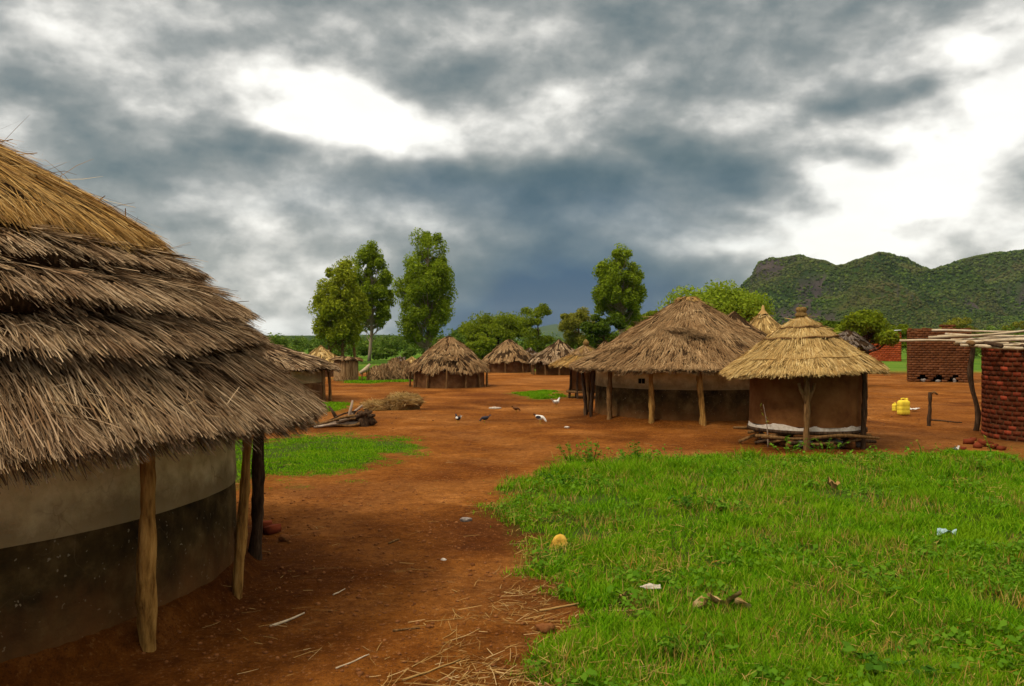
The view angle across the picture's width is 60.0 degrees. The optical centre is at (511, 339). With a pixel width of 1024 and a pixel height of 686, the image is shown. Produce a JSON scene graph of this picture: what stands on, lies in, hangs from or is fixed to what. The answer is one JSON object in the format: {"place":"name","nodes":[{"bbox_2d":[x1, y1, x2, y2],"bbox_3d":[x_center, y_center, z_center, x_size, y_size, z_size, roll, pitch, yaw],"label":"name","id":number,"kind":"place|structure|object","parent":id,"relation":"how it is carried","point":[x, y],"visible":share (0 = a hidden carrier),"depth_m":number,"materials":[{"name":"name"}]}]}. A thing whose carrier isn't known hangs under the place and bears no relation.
{"place":"outdoors","nodes":[
{"label":"outdoors","id":0,"kind":"place"},
{"bbox_2d":[235,431,436,487],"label":"grass","id":1,"kind":"structure","parent":0,"point":[368,449],"depth_m":17.03,"materials":[{"name":"green plant"}]},
{"bbox_2d":[266,335,424,340],"bbox_3d":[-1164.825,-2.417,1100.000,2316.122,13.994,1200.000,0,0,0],"label":"hill","id":2,"kind":"structure","parent":0,"point":[308,337],"depth_m":768.73,"materials":[{"name":"green plant"}]},
{"bbox_2d":[0,341,1023,685],"bbox_3d":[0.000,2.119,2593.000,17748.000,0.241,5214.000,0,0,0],"label":"ground","id":3,"kind":"structure","parent":0,"point":[88,659],"depth_m":9.47,"materials":[{"name":"brown soil"}]},
{"bbox_2d":[0,123,330,662],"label":"thatched hut","id":4,"kind":"object","parent":3,"relation":"on","point":[144,384],"visible":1,"depth_m":6.21,"materials":[{"name":"plant"}]},
{"bbox_2d":[263,520,271,526],"bbox_3d":[-2.914,2.168,10.379,0.214,0.097,0.115,0,0,-17],"label":"loose brick","id":5,"kind":"object","parent":3,"relation":"on","point":[267,523],"visible":0.29,"depth_m":10.34,"materials":[{"name":"red brick"}]},
{"bbox_2d":[262,524,280,534],"bbox_3d":[-2.737,2.158,10.104,0.113,0.102,0.208,0,0,22],"label":"loose brick","id":6,"kind":"object","parent":3,"relation":"on","point":[272,529],"visible":0.86,"depth_m":10.05,"materials":[{"name":"red brick"}]},
{"bbox_2d":[278,534,289,541],"bbox_3d":[-2.500,2.178,9.708,0.110,0.100,0.133,0,0,-42],"label":"stone","id":7,"kind":"object","parent":3,"relation":"on","point":[284,537],"visible":0.99,"depth_m":9.68,"materials":[{"name":"brown stone"}]},
{"bbox_2d":[269,612,304,626],"bbox_3d":[-1.762,2.199,6.976,0.023,0.028,0.394,0,0,28],"label":"stick","id":8,"kind":"object","parent":3,"relation":"on","point":[283,621],"visible":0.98,"depth_m":6.95,"materials":[{"name":"wood"}]},
{"bbox_2d":[257,343,340,401],"bbox_3d":[-9.992,1.003,32.034,7.608,2.694,7.682,0,0,0],"label":"thatched hut","id":9,"kind":"object","parent":3,"relation":"on","point":[306,367],"visible":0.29,"depth_m":31.02,"materials":[{"name":"plant"}]},
{"bbox_2d":[309,345,336,376],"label":"thatched hut","id":10,"kind":"object","parent":3,"relation":"on","point":[323,352],"visible":0.2,"depth_m":53.45,"materials":[{"name":"beige wicker"}]},
{"bbox_2d":[306,255,371,356],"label":"eucalyptus tree","id":11,"kind":"object","parent":3,"relation":"on","point":[340,301],"visible":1,"depth_m":80.84,"materials":[{"name":"green plant"}]},
{"bbox_2d":[307,400,377,427],"bbox_3d":[-4.385,1.909,22.711,1.792,0.751,1.009,0,0,-19],"label":"firewood bundle","id":12,"kind":"object","parent":3,"relation":"on","point":[364,418],"visible":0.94,"depth_m":22.48,"materials":[{"name":"brown plant"}]},
{"bbox_2d":[330,356,362,380],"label":"reed store","id":13,"kind":"structure","parent":3,"relation":"on","point":[348,365],"depth_m":47.44,"materials":[{"name":"beige wicker"}]},
{"bbox_2d":[335,654,369,668],"bbox_3d":[-1.077,2.179,6.017,0.013,0.018,0.305,0,0,37],"label":"stick","id":14,"kind":"object","parent":3,"relation":"on","point":[351,661],"visible":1,"depth_m":5.99,"materials":[{"name":"beige wood"}]},
{"bbox_2d":[359,364,370,379],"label":"drying rack","id":15,"kind":"object","parent":3,"relation":"on","point":[364,370],"visible":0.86,"depth_m":46.94,"materials":[{"name":"beige wood"}]},
{"bbox_2d":[352,240,395,360],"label":"eucalyptus tree","id":16,"kind":"object","parent":3,"relation":"on","point":[374,289],"visible":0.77,"depth_m":91.38,"materials":[{"name":"green plant"}]},
{"bbox_2d":[365,363,395,379],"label":"straw heap","id":17,"kind":"object","parent":3,"relation":"on","point":[382,371],"visible":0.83,"depth_m":47.74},
{"bbox_2d":[356,391,426,410],"bbox_3d":[-3.780,1.972,27.885,2.273,0.823,1.157,0,0,0],"label":"straw heap","id":18,"kind":"object","parent":3,"relation":"on","point":[406,400],"visible":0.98,"depth_m":27.61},
{"bbox_2d":[385,357,412,379],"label":"straw heap","id":19,"kind":"object","parent":3,"relation":"on","point":[397,367],"visible":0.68,"depth_m":48.66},
{"bbox_2d":[392,627,419,631],"bbox_3d":[-0.799,2.189,6.718,0.213,0.020,0.020,0,0,-22],"label":"stick","id":20,"kind":"object","parent":3,"relation":"on","point":[395,630],"visible":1,"depth_m":6.71,"materials":[{"name":"brown wood"}]},
{"bbox_2d":[405,356,415,363],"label":"thatched hut","id":21,"kind":"object","parent":3,"relation":"on","point":[411,359],"visible":0.02,"depth_m":55.76,"materials":[{"name":"beige wicker"}]},
{"bbox_2d":[391,227,458,351],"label":"eucalyptus tree","id":22,"kind":"object","parent":3,"relation":"on","point":[429,317],"visible":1,"depth_m":84.84,"materials":[{"name":"green plant"}]},
{"bbox_2d":[402,659,460,680],"bbox_3d":[-0.525,2.188,5.884,0.020,0.019,0.505,0,0,44],"label":"stick","id":23,"kind":"object","parent":3,"relation":"on","point":[416,675],"visible":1,"depth_m":5.85,"materials":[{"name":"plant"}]},
{"bbox_2d":[404,335,489,387],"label":"thatched hut","id":24,"kind":"object","parent":3,"relation":"on","point":[448,361],"visible":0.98,"depth_m":40.73,"materials":[{"name":"brown plant"}]},
{"bbox_2d":[455,414,461,422],"bbox_3d":[-1.431,2.069,23.511,0.123,0.266,0.300,0,0,-36],"label":"chicken","id":25,"kind":"object","parent":3,"relation":"on","point":[458,418],"visible":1,"depth_m":23.46},
{"bbox_2d":[460,517,471,521],"bbox_3d":[-0.561,2.196,10.840,0.148,0.061,0.102,0,0,29],"label":"stone","id":26,"kind":"object","parent":3,"relation":"on","point":[465,519],"visible":1,"depth_m":10.81,"materials":[{"name":"white stone"}]},
{"bbox_2d":[451,329,489,342],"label":"broadleaf tree","id":27,"kind":"object","parent":3,"relation":"on","point":[460,339],"visible":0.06,"depth_m":109.86,"materials":[{"name":"green plant"}]},
{"bbox_2d":[203,407,754,685],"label":"straw litter","id":28,"kind":"object","parent":3,"relation":"on","point":[493,670],"visible":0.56,"depth_m":6.59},
{"bbox_2d":[465,332,496,359],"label":"broadleaf tree","id":29,"kind":"object","parent":3,"relation":"on","point":[481,345],"visible":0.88,"depth_m":78.90,"materials":[{"name":"green plant"}]},
{"bbox_2d":[479,414,490,422],"bbox_3d":[-0.719,2.085,23.510,0.307,0.230,0.123,0,0,-15],"label":"chicken","id":30,"kind":"object","parent":3,"relation":"on","point":[484,418],"visible":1,"depth_m":23.47},
{"bbox_2d":[457,311,530,343],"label":"broadleaf tree","id":31,"kind":"object","parent":3,"relation":"on","point":[503,327],"visible":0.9,"depth_m":102.39,"materials":[{"name":"green plant"}]},
{"bbox_2d":[482,339,531,372],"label":"thatched hut","id":32,"kind":"object","parent":3,"relation":"on","point":[508,356],"visible":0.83,"depth_m":59.72,"materials":[{"name":"brown plant"}]},
{"bbox_2d":[91,397,955,685],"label":"pebbles","id":33,"kind":"object","parent":3,"relation":"on","point":[359,672],"visible":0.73,"depth_m":7.76,"materials":[{"name":"brown stone"}]},
{"bbox_2d":[525,347,537,368],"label":"thatched hut","id":34,"kind":"object","parent":3,"relation":"on","point":[530,351],"visible":0.07,"depth_m":67.63,"materials":[{"name":"brown wicker"}]},
{"bbox_2d":[514,303,554,351],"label":"broadleaf tree","id":35,"kind":"object","parent":3,"relation":"on","point":[540,310],"visible":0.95,"depth_m":91.03,"materials":[{"name":"green plant"}]},
{"bbox_2d":[533,413,546,423],"bbox_3d":[0.737,2.051,23.229,0.384,0.287,0.154,0,0,29],"label":"chicken","id":36,"kind":"object","parent":3,"relation":"on","point":[540,417],"visible":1,"depth_m":23.17},
{"bbox_2d":[535,623,555,633],"bbox_3d":[0.256,2.169,6.685,0.143,0.082,0.129,0,0,-35],"label":"earth clod","id":37,"kind":"object","parent":3,"relation":"on","point":[545,628],"visible":0.94,"depth_m":6.65,"materials":[{"name":"brown soil"}]},
{"bbox_2d":[527,339,574,374],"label":"thatched hut","id":38,"kind":"object","parent":3,"relation":"on","point":[542,360],"visible":0.57,"depth_m":55.90,"materials":[{"name":"plant"}]},
{"bbox_2d":[551,397,559,406],"bbox_3d":[1.445,2.033,29.125,0.375,0.333,0.154,0,0,-34],"label":"chicken","id":39,"kind":"object","parent":3,"relation":"on","point":[555,401],"visible":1,"depth_m":29.07},
{"bbox_2d":[550,534,567,548],"bbox_3d":[0.506,2.179,9.480,0.215,0.207,0.164,0,0,0],"label":"stone","id":40,"kind":"object","parent":3,"relation":"on","point":[560,537],"visible":0.56,"depth_m":9.43,"materials":[{"name":"beige stone"}]},
{"bbox_2d":[537,467,586,484],"bbox_3d":[0.691,2.044,13.209,0.691,0.333,0.538,0,0,41],"label":"weed","id":41,"kind":"object","parent":3,"relation":"on","point":[561,481],"visible":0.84,"depth_m":13.21,"materials":[{"name":"green plant"}]},
{"bbox_2d":[539,602,584,611],"bbox_3d":[0.472,2.185,7.295,0.556,0.027,0.026,0,0,-28],"label":"stick","id":42,"kind":"object","parent":3,"relation":"on","point":[553,608],"visible":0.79,"depth_m":7.24,"materials":[{"name":"wood"}]},
{"bbox_2d":[557,443,583,462],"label":"weed","id":43,"kind":"object","parent":3,"relation":"on","point":[569,448],"visible":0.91,"depth_m":15.98,"materials":[{"name":"green plant"}]},
{"bbox_2d":[548,339,595,398],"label":"granary","id":44,"kind":"structure","parent":3,"relation":"on","point":[575,385],"depth_m":33.14,"materials":[{"name":"brown plant"}]},
{"bbox_2d":[557,306,594,347],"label":"broadleaf tree","id":45,"kind":"object","parent":3,"relation":"on","point":[570,323],"visible":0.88,"depth_m":98.90,"materials":[{"name":"green plant"}]},
{"bbox_2d":[581,438,601,460],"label":"weed","id":46,"kind":"object","parent":3,"relation":"on","point":[591,449],"visible":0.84,"depth_m":15.78,"materials":[{"name":"green plant"}]},
{"bbox_2d":[580,313,625,348],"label":"broadleaf tree","id":47,"kind":"object","parent":3,"relation":"on","point":[598,333],"visible":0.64,"depth_m":82.97,"materials":[{"name":"green plant"}]},
{"bbox_2d":[590,243,647,333],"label":"eucalyptus tree","id":48,"kind":"object","parent":3,"relation":"on","point":[622,291],"visible":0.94,"depth_m":87.20,"materials":[{"name":"green plant"}]},
{"bbox_2d":[618,591,631,597],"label":"weed","id":49,"kind":"object","parent":3,"relation":"on","point":[625,594],"visible":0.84,"depth_m":7.35,"materials":[{"name":"plant"}]},
{"bbox_2d":[627,440,642,458],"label":"weed","id":50,"kind":"object","parent":3,"relation":"on","point":[637,450],"visible":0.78,"depth_m":15.78,"materials":[{"name":"green plant"}]},
{"bbox_2d":[615,310,657,333],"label":"broadleaf tree","id":51,"kind":"object","parent":3,"relation":"on","point":[646,315],"visible":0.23,"depth_m":96.00,"materials":[{"name":"green plant"}]},
{"bbox_2d":[264,321,1023,359],"bbox_3d":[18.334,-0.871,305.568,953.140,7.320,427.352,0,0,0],"label":"bushland","id":52,"kind":"structure","parent":3,"relation":"on","point":[388,346],"depth_m":107.65,"materials":[{"name":"green plant"}]},
{"bbox_2d":[640,583,660,588],"bbox_3d":[1.201,2.130,7.682,0.180,0.038,0.054,0,0,-5],"label":"paper scrap","id":53,"kind":"object","parent":3,"relation":"on","point":[650,585],"visible":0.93,"depth_m":7.67,"materials":[{"name":"white paper"}]},
{"bbox_2d":[569,295,763,425],"bbox_3d":[5.091,0.529,25.428,6.977,3.643,6.995,0,0,0],"label":"thatched hut","id":54,"kind":"object","parent":3,"relation":"on","point":[668,362],"visible":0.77,"depth_m":23.28,"materials":[{"name":"plant"}]},
{"bbox_2d":[667,488,707,510],"bbox_3d":[2.214,2.070,11.461,0.314,0.258,0.628,0,0,-27],"label":"weed","id":55,"kind":"object","parent":3,"relation":"on","point":[685,499],"visible":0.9,"depth_m":11.38,"materials":[{"name":"green plant"}]},
{"bbox_2d":[656,623,738,654],"bbox_3d":[1.285,2.147,6.308,0.567,0.157,0.501,0,0,0],"label":"weed","id":56,"kind":"object","parent":3,"relation":"on","point":[671,648],"visible":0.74,"depth_m":6.24,"materials":[{"name":"green plant"}]},
{"bbox_2d":[652,279,775,322],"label":"broadleaf tree","id":57,"kind":"object","parent":3,"relation":"on","point":[747,306],"visible":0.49,"depth_m":60.04,"materials":[{"name":"green plant"}]},
{"bbox_2d":[693,589,750,610],"bbox_3d":[1.684,2.122,7.177,0.474,0.226,0.197,0,0,0],"label":"dry leaf","id":58,"kind":"object","parent":3,"relation":"on","point":[716,599],"visible":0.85,"depth_m":7.17,"materials":[{"name":"brown plant"}]},
{"bbox_2d":[700,496,749,510],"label":"weed","id":59,"kind":"object","parent":3,"relation":"on","point":[720,503],"visible":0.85,"depth_m":11.27,"materials":[{"name":"green plant"}]},
{"bbox_2d":[727,311,767,337],"bbox_3d":[8.321,0.630,33.033,4.192,3.440,4.054,0,0,0],"label":"thatched hut","id":60,"kind":"object","parent":3,"relation":"on","point":[736,316],"visible":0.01,"depth_m":32.58,"materials":[{"name":"plant"}]},
{"bbox_2d":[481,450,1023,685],"bbox_3d":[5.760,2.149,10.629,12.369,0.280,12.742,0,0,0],"label":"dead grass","id":61,"kind":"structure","parent":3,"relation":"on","point":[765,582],"depth_m":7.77,"materials":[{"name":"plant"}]},
{"bbox_2d":[486,449,1023,683],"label":"clover","id":62,"kind":"object","parent":3,"relation":"on","point":[1006,571],"visible":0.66,"depth_m":9.25,"materials":[{"name":"green plant"}]},
{"bbox_2d":[499,442,1023,685],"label":"undergrowth","id":63,"kind":"object","parent":3,"relation":"on","point":[1002,625],"visible":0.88,"depth_m":7.94,"materials":[{"name":"green plant"}]},
{"bbox_2d":[760,403,768,446],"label":"plant stalk","id":64,"kind":"object","parent":3,"relation":"on","point":[766,424],"visible":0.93,"depth_m":18.06,"materials":[{"name":"brown plant"}]},
{"bbox_2d":[750,305,779,334],"bbox_3d":[9.919,0.484,34.932,3.682,3.731,3.720,0,0,0],"label":"thatched hut","id":65,"kind":"object","parent":3,"relation":"on","point":[763,320],"visible":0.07,"depth_m":34.58,"materials":[{"name":"brown plant"}]},
{"bbox_2d":[752,534,807,553],"bbox_3d":[2.733,2.142,9.196,0.639,0.112,0.661,0,0,30],"label":"weed","id":66,"kind":"object","parent":3,"relation":"on","point":[801,546],"visible":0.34,"depth_m":9.22,"materials":[{"name":"green plant"}]},
{"bbox_2d":[768,435,814,453],"bbox_3d":[5.315,2.018,16.987,0.936,0.337,0.756,0,0,-36],"label":"weed","id":67,"kind":"object","parent":3,"relation":"on","point":[787,447],"visible":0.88,"depth_m":16.93,"materials":[{"name":"green plant"}]},
{"bbox_2d":[718,307,889,449],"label":"granary","id":68,"kind":"structure","parent":3,"relation":"on","point":[804,372],"depth_m":17.90,"materials":[{"name":"brown plant"}]},
{"bbox_2d":[799,438,849,453],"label":"weed","id":69,"kind":"object","parent":3,"relation":"on","point":[829,443],"visible":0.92,"depth_m":17.05,"materials":[{"name":"green plant"}]},
{"bbox_2d":[825,477,839,489],"bbox_3d":[4.616,2.056,12.754,0.180,0.197,0.117,0,0,-11],"label":"cloth rag","id":70,"kind":"object","parent":3,"relation":"on","point":[832,483],"visible":1,"depth_m":12.74,"materials":[{"name":"fabric"}]},
{"bbox_2d":[817,319,861,348],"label":"broadleaf tree","id":71,"kind":"object","parent":3,"relation":"on","point":[828,324],"visible":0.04,"depth_m":68.84,"materials":[{"name":"green plant"}]},
{"bbox_2d":[838,329,875,386],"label":"thatched hut","id":72,"kind":"object","parent":3,"relation":"on","point":[853,338],"visible":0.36,"depth_m":41.41,"materials":[{"name":"plant"}]},
{"bbox_2d":[833,309,900,373],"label":"broadleaf tree","id":73,"kind":"object","parent":3,"relation":"on","point":[869,325],"visible":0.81,"depth_m":57.05,"materials":[{"name":"green plant"}]},
{"bbox_2d":[892,402,896,410],"bbox_3d":[11.852,2.067,27.485,0.118,0.266,0.180,0,0,38],"label":"jerrycan","id":74,"kind":"object","parent":3,"relation":"on","point":[894,406],"visible":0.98,"depth_m":27.42,"materials":[{"name":"yellow plastic"}]},
{"bbox_2d":[885,324,907,353],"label":"broadleaf tree","id":75,"kind":"object","parent":3,"relation":"on","point":[903,328],"visible":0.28,"depth_m":98.83,"materials":[{"name":"green plant"}]},
{"bbox_2d":[839,635,959,680],"bbox_3d":[2.581,2.123,5.856,0.705,0.212,0.650,0,0,0],"label":"weed","id":76,"kind":"object","parent":3,"relation":"on","point":[882,666],"visible":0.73,"depth_m":5.78,"materials":[{"name":"green plant"}]},
{"bbox_2d":[897,398,909,414],"bbox_3d":[11.561,1.953,26.193,0.334,0.493,0.218,0,0,-14],"label":"jerrycan","id":77,"kind":"object","parent":3,"relation":"on","point":[903,407],"visible":1,"depth_m":26.10,"materials":[{"name":"yellow plastic"}]},
{"bbox_2d":[862,569,950,604],"bbox_3d":[3.293,2.108,7.485,0.508,0.186,0.837,0,0,0],"label":"weed","id":78,"kind":"object","parent":3,"relation":"on","point":[894,587],"visible":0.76,"depth_m":7.45,"materials":[{"name":"green plant"}]},
{"bbox_2d":[927,391,937,425],"bbox_3d":[10.818,1.805,22.826,0.285,0.993,0.126,0,0,0],"label":"stake","id":79,"kind":"object","parent":3,"relation":"on","point":[929,418],"visible":0.94,"depth_m":22.79,"materials":[{"name":"brown wood"}]},
{"bbox_2d":[907,325,971,381],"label":"brick kiln","id":80,"kind":"object","parent":3,"relation":"on","point":[937,361],"visible":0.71,"depth_m":46.48,"materials":[{"name":"red brick"}]},
{"bbox_2d":[931,419,961,422],"bbox_3d":[11.711,2.189,23.948,0.048,0.055,0.840,0,0,-43],"label":"stick","id":81,"kind":"object","parent":3,"relation":"on","point":[944,421],"visible":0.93,"depth_m":23.96,"materials":[{"name":"brown wood"}]},
{"bbox_2d":[940,316,978,333],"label":"broadleaf tree","id":82,"kind":"object","parent":3,"relation":"on","point":[959,322],"visible":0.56,"depth_m":94.28,"materials":[{"name":"green plant"}]},
{"bbox_2d":[899,329,1023,441],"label":"brick hut","id":83,"kind":"object","parent":3,"relation":"on","point":[999,415],"visible":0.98,"depth_m":19.72,"materials":[{"name":"red brick"}]},
{"bbox_2d":[963,438,974,444],"bbox_3d":[9.664,2.141,18.765,0.250,0.127,0.173,0,0,37],"label":"brick rubble","id":84,"kind":"object","parent":3,"relation":"on","point":[969,441],"visible":0.86,"depth_m":18.70,"materials":[{"name":"red brick"}]},
{"bbox_2d":[973,441,981,448],"bbox_3d":[9.491,2.147,18.070,0.166,0.159,0.128,0,0,-27],"label":"brick rubble","id":85,"kind":"object","parent":3,"relation":"on","point":[977,444],"visible":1,"depth_m":18.04,"materials":[{"name":"red brick"}]},
{"bbox_2d":[953,454,1005,469],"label":"weed","id":86,"kind":"object","parent":3,"relation":"on","point":[970,462],"visible":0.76,"depth_m":15.00,"materials":[{"name":"green plant"}]},
{"bbox_2d":[978,439,993,446],"bbox_3d":[9.844,2.159,18.416,0.271,0.216,0.204,0,0,-24],"label":"brick rubble","id":87,"kind":"object","parent":3,"relation":"on","point":[982,442],"visible":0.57,"depth_m":18.34,"materials":[{"name":"red brick"}]},
{"bbox_2d":[989,444,997,448],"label":"brick rubble","id":88,"kind":"object","parent":3,"relation":"on","point":[992,446],"visible":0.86,"depth_m":17.83,"materials":[{"name":"red brick"}]},
{"bbox_2d":[995,446,1006,450],"bbox_3d":[9.780,2.165,17.748,0.154,0.104,0.163,0,0,-19],"label":"brick rubble","id":89,"kind":"object","parent":3,"relation":"on","point":[1001,448],"visible":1,"depth_m":17.69,"materials":[{"name":"red brick"}]},
{"bbox_2d":[1002,321,1023,341],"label":"broadleaf tree","id":90,"kind":"object","parent":3,"relation":"on","point":[1018,324],"visible":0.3,"depth_m":109.28,"materials":[{"name":"green plant"}]},
{"bbox_2d":[0,0,1023,336],"label":"sky","id":91,"kind":"structure","parent":0,"point":[708,140],"materials":[{"name":"grey"}]},
{"bbox_2d":[514,324,584,340],"bbox_3d":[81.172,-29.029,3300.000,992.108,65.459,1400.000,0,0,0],"label":"hill","id":92,"kind":"structure","parent":0,"point":[553,328],"depth_m":3044.60,"materials":[{"name":"green plant"}]},
{"bbox_2d":[323,376,1020,458],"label":"grass","id":93,"kind":"structure","parent":0,"point":[535,394],"depth_m":30.33,"materials":[{"name":"green plant"}]},
{"bbox_2d":[460,445,1023,685],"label":"grass","id":94,"kind":"structure","parent":0,"point":[611,623],"depth_m":8.37,"materials":[{"name":"green plant"}]},
{"bbox_2d":[937,528,956,535],"bbox_3d":[4.761,2.094,9.710,0.197,0.080,0.163,0,0,25],"label":"plastic wrapper","id":95,"kind":"object","parent":94,"relation":"on","point":[943,530],"visible":0.69,"depth_m":9.70,"materials":[{"name":"white plastic"}]},
{"bbox_2d":[742,251,1023,332],"bbox_3d":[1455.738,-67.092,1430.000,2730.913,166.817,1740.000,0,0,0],"label":"mountain","id":96,"kind":"structure","parent":0,"point":[1018,286],"depth_m":904.32,"materials":[{"name":"green plant"}]},
{"bbox_2d":[739,249,1023,333],"bbox_3d":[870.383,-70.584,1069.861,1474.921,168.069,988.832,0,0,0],"label":"hillside forest","id":97,"kind":"object","parent":96,"relation":"on","point":[914,269],"visible":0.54,"depth_m":898.38,"materials":[{"name":"green plant"}]},
{"bbox_2d":[869,330,901,360],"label":"brick building","id":98,"kind":"structure","parent":0,"point":[887,353],"depth_m":91.23,"materials":[{"name":"brick"}]}
]}

